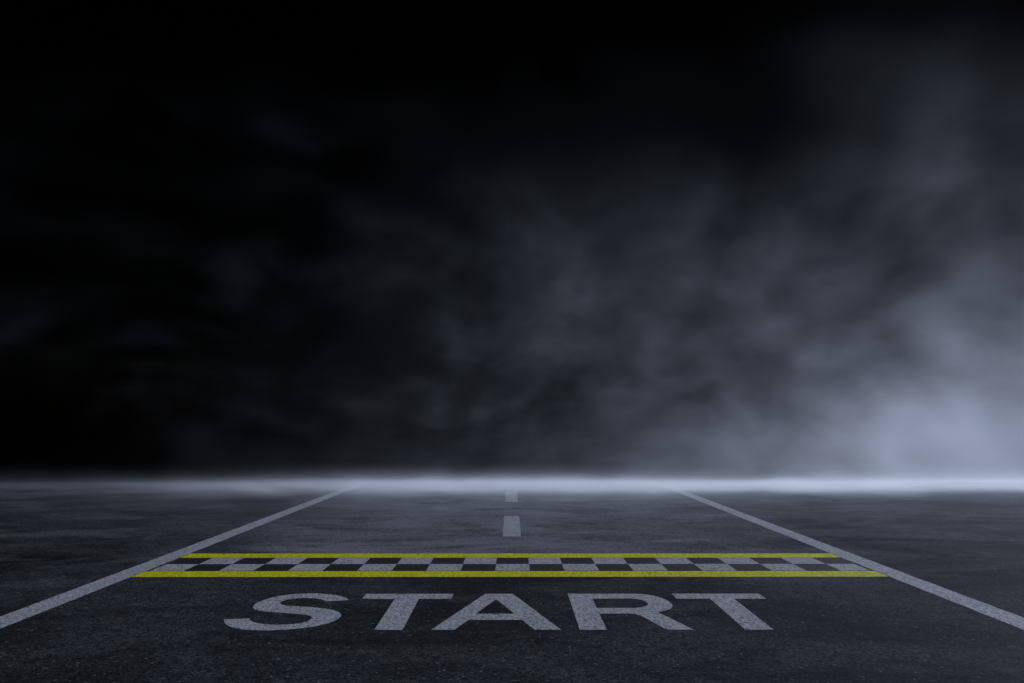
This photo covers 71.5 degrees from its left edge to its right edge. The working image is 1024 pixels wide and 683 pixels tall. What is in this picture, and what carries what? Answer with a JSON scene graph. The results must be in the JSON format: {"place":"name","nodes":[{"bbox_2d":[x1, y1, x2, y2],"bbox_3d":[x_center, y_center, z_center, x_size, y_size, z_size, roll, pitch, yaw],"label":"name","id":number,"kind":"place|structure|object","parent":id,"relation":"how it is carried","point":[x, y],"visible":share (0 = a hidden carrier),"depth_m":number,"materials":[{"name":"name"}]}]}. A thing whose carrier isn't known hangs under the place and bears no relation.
{"place":"outdoors","nodes":[
{"label":"outdoors","id":0,"kind":"place"},
{"bbox_2d":[0,482,1023,682],"bbox_3d":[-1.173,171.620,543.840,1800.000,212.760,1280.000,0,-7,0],"label":"ground","id":1,"kind":"structure","parent":0,"point":[962,538],"depth_m":6.13,"materials":[{"name":"grey asphalt"}]},
{"bbox_2d":[0,482,369,627],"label":"edge line","id":2,"kind":"object","parent":1,"relation":"on","point":[32,610],"visible":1,"depth_m":6.83,"materials":[{"name":"white paint"}]},
{"bbox_2d":[224,593,772,629],"bbox_3d":[-0.014,2.033,5.387,4.128,0.001,1.070,0,-7,0],"label":"start lettering","id":3,"kind":"object","parent":1,"relation":"on","point":[586,610],"visible":1,"depth_m":5.34,"materials":[{"name":"white paint"}]},
{"bbox_2d":[132,553,888,576],"bbox_3d":[-0.015,2.237,7.145,6.984,0.001,1.198,0,-7,0],"label":"start line","id":4,"kind":"object","parent":1,"relation":"on","point":[537,565],"visible":1,"depth_m":7.08,"materials":[{"name":"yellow paint"}]},
{"bbox_2d":[505,491,517,501],"bbox_3d":[-0.012,3.019,13.884,0.238,0.001,2.000,0,-7,0],"label":"line dash","id":5,"kind":"object","parent":1,"relation":"on","point":[510,496],"visible":1,"depth_m":13.81,"materials":[{"name":"white paint"}]},
{"bbox_2d":[503,516,520,535],"bbox_3d":[-0.003,2.557,9.901,0.237,0.001,2.000,0,-7,0],"label":"line dash","id":6,"kind":"object","parent":1,"relation":"on","point":[511,526],"visible":1,"depth_m":9.77,"materials":[{"name":"white paint"}]},
{"bbox_2d":[651,482,1023,629],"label":"edge line","id":7,"kind":"object","parent":1,"relation":"on","point":[1015,620],"visible":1,"depth_m":6.83,"materials":[{"name":"white paint"}]},
{"bbox_2d":[0,0,1023,482],"label":"sky","id":8,"kind":"structure","parent":0,"point":[241,240],"materials":[{"name":"black"}]}
]}

